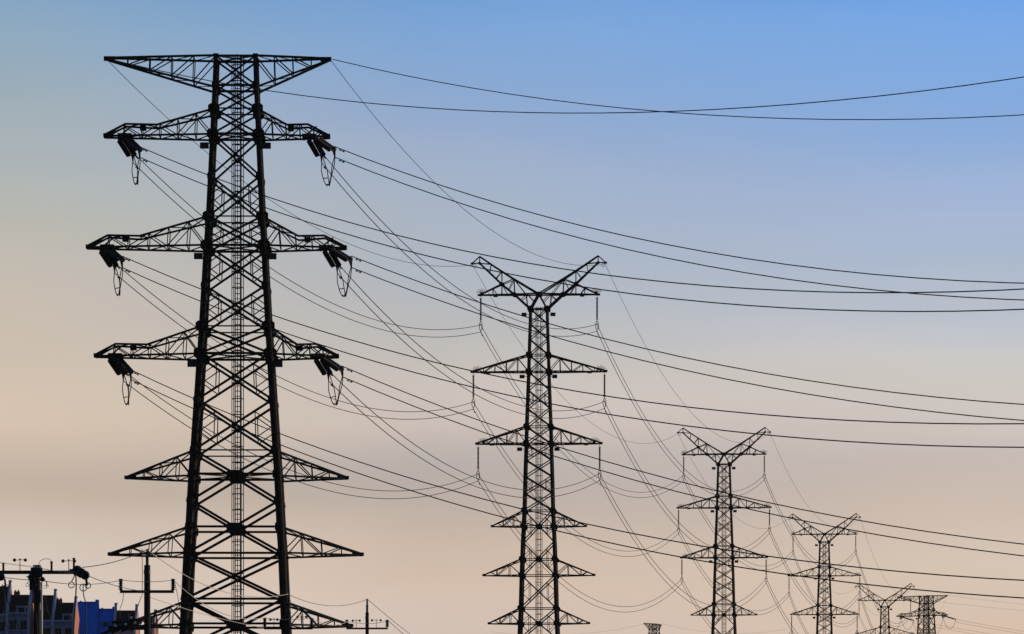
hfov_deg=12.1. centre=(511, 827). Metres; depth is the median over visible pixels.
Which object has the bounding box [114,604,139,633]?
apartment building
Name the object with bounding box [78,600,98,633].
apartment building
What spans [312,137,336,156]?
tension insulator
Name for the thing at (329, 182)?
jumper loop
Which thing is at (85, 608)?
dropper cable
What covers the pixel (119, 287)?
jumper loop
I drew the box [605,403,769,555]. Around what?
twin conductor
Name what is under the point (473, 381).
insulator string
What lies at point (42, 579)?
strain insulator
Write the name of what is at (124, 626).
utility pole
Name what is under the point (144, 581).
service wire
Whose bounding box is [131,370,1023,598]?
twin conductor
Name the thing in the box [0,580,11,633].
apartment building
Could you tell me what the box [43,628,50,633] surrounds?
window
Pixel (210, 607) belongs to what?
service wire
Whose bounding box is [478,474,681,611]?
twin conductor
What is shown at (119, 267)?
twin conductor
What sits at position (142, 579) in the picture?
dropper cable
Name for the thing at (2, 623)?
window
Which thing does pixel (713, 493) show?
earth wire
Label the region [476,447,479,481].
insulator string
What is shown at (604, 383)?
insulator string
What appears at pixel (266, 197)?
earth wire
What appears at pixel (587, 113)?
earth wire
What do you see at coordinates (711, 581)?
twin conductor
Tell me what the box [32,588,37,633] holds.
dropper cable
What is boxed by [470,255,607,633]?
suspension tower
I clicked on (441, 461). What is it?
twin conductor
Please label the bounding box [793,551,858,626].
twin conductor
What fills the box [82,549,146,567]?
service wire
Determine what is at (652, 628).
angle tower
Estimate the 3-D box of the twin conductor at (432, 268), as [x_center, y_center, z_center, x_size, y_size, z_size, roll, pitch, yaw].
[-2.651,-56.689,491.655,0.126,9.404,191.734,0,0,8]
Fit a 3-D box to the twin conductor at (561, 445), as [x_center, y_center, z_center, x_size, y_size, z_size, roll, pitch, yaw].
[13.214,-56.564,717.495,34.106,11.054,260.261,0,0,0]
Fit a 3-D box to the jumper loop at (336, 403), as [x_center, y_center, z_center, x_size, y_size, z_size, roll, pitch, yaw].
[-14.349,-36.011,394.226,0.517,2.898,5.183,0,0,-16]
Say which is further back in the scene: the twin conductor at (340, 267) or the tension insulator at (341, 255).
the twin conductor at (340, 267)
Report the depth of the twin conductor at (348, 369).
360.30 m
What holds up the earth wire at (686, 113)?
attached to the angle tower at (203, 359)
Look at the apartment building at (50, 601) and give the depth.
790.91 m
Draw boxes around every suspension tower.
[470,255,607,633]
[676,427,771,633]
[787,513,860,633]
[855,583,914,633]
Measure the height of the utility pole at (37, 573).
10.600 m
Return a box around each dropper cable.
[2,584,8,633]
[4,589,21,632]
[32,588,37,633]
[73,574,76,633]
[83,584,85,633]
[134,549,142,616]
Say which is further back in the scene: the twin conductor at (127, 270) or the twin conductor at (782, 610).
the twin conductor at (782, 610)
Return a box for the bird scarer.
[61,559,75,570]
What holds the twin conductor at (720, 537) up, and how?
hanging from the insulator string
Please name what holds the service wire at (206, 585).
attached to the utility pole at (124, 626)
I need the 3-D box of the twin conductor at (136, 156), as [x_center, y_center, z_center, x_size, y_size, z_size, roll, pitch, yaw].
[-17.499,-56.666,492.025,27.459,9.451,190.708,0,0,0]
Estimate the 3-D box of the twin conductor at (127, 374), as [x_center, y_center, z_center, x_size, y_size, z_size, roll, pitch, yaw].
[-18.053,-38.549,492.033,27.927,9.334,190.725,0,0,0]
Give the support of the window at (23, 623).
in the apartment building at (22, 607)
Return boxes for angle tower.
[86,53,363,633]
[644,623,661,633]
[896,595,947,633]
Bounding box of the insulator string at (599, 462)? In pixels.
[598,445,600,479]
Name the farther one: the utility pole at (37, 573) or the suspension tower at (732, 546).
the suspension tower at (732, 546)
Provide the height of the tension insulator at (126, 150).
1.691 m
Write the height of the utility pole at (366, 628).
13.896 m
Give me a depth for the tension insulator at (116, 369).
395.53 m
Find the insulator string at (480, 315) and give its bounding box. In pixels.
[479,298,482,332]
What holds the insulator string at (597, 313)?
hanging from the suspension tower at (548, 371)
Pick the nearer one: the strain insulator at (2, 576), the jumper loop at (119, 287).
the strain insulator at (2, 576)
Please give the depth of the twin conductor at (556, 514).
678.34 m
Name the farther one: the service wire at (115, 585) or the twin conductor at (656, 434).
the twin conductor at (656, 434)
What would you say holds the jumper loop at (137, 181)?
hanging from the tension insulator at (132, 144)
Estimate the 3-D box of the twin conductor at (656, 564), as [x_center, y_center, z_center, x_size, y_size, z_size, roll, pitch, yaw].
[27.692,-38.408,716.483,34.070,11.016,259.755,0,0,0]
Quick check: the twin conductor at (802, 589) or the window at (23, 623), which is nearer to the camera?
the window at (23, 623)
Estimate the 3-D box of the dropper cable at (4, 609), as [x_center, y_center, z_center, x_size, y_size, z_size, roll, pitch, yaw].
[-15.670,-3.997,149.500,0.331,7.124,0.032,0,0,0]
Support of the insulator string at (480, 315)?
hanging from the suspension tower at (548, 371)
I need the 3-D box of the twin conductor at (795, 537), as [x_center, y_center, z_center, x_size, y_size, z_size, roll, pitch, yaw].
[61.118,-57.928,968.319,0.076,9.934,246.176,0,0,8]
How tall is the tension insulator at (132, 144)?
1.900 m
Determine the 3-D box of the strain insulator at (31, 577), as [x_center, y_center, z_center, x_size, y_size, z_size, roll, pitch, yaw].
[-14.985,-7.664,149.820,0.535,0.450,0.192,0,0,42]
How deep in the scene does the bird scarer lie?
149.78 m
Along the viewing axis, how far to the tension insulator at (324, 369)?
395.47 m
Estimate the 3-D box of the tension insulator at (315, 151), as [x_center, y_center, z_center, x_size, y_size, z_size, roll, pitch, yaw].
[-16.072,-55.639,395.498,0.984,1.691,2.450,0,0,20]
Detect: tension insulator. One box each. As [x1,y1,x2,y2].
[99,249,118,270]
[104,248,124,266]
[108,358,125,378]
[112,357,133,379]
[117,138,136,162]
[122,137,142,156]
[307,138,325,160]
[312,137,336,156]
[314,358,332,378]
[319,357,343,376]
[322,249,340,270]
[328,248,352,266]
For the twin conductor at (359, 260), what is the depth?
360.76 m
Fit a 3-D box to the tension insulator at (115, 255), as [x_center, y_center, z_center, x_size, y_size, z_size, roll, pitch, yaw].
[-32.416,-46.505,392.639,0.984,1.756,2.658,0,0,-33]
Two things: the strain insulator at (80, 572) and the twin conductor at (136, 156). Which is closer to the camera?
the strain insulator at (80, 572)
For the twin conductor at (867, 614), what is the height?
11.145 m
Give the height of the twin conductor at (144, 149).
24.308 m
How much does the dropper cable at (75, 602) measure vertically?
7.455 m
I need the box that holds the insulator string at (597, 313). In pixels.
[595,298,598,331]
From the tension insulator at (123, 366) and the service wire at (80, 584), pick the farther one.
the tension insulator at (123, 366)
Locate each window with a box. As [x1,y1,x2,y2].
[0,621,5,632]
[9,620,17,630]
[19,620,26,630]
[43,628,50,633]
[55,628,61,633]
[65,628,71,633]
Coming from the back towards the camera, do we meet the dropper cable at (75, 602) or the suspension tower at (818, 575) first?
the suspension tower at (818, 575)
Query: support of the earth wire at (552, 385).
attached to the suspension tower at (548, 371)
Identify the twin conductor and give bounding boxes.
[115,265,472,419]
[122,256,1023,447]
[124,373,476,498]
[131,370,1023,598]
[133,155,478,336]
[140,147,1023,311]
[322,156,596,336]
[329,374,599,497]
[335,146,1023,300]
[338,266,603,418]
[343,366,1023,555]
[351,256,1023,420]
[474,405,677,556]
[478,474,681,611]
[481,326,683,497]
[597,325,763,496]
[600,474,765,611]
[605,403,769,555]
[679,532,788,614]
[682,579,789,633]
[684,479,786,569]
[764,475,855,569]
[767,581,856,633]
[770,532,859,614]
[789,593,807,632]
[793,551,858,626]
[856,555,910,626]
[860,594,874,633]
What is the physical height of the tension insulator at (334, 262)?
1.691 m
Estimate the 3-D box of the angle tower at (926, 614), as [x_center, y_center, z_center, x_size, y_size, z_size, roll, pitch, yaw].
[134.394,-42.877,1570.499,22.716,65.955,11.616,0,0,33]
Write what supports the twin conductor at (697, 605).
hanging from the insulator string
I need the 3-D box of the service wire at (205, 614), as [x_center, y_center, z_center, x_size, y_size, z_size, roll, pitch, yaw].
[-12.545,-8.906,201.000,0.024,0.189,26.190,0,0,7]
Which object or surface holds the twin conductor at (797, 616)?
hanging from the insulator string
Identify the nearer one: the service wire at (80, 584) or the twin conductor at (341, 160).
the service wire at (80, 584)
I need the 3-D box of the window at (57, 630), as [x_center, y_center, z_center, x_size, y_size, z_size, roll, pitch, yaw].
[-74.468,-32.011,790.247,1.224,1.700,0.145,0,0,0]
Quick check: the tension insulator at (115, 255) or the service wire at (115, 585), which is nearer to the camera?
the service wire at (115, 585)
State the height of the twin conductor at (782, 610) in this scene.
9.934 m
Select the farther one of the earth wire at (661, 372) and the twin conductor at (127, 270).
the earth wire at (661, 372)
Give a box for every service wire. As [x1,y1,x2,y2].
[45,580,120,584]
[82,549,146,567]
[90,576,146,591]
[123,580,170,581]
[148,550,286,596]
[150,597,262,627]
[175,582,264,618]
[290,595,366,605]
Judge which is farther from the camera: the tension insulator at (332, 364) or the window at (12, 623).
the window at (12, 623)
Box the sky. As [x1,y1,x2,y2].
[0,0,1023,633]
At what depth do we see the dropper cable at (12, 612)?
149.79 m
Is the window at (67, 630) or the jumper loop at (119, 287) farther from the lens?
the window at (67, 630)
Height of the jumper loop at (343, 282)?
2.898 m
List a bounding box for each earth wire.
[110,59,1023,113]
[112,65,465,266]
[331,61,603,265]
[332,59,1023,119]
[474,268,676,443]
[605,264,769,442]
[683,444,784,528]
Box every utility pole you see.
[0,558,74,633]
[98,549,174,633]
[263,594,312,633]
[345,599,388,633]
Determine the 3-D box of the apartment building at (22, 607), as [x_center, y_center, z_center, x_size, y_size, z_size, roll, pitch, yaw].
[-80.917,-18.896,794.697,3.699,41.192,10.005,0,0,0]
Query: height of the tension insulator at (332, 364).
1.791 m
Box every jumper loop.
[113,262,122,295]
[122,375,131,405]
[131,152,140,184]
[321,152,335,185]
[328,372,343,405]
[337,262,351,296]
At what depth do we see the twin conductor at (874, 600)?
1169.56 m
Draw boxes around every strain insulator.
[0,572,8,591]
[26,575,37,588]
[39,577,48,588]
[68,565,90,590]
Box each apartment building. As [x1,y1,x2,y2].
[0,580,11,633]
[8,590,33,633]
[40,589,56,633]
[54,596,79,633]
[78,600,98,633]
[97,603,117,633]
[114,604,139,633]
[150,609,158,633]
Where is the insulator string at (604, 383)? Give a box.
[603,373,605,408]
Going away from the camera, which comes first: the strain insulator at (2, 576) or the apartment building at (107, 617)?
the strain insulator at (2, 576)
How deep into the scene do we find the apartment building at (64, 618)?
791.17 m
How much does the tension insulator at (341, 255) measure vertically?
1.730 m
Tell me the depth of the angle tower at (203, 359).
392.70 m
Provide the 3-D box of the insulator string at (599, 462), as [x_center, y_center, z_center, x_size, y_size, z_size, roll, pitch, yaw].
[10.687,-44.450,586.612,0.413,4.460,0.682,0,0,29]
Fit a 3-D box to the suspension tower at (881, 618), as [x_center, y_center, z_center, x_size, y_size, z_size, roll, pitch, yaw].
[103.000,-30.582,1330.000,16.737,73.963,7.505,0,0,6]
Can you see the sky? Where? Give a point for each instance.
(922, 198)
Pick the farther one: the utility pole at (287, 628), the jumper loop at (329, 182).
the jumper loop at (329, 182)
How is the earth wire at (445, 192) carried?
attached to the angle tower at (203, 359)
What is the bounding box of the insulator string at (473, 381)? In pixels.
[472,373,474,409]
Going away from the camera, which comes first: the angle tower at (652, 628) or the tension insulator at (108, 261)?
the tension insulator at (108, 261)
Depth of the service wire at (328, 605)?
228.69 m
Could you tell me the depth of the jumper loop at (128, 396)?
393.63 m
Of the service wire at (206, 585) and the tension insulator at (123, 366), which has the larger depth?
the tension insulator at (123, 366)

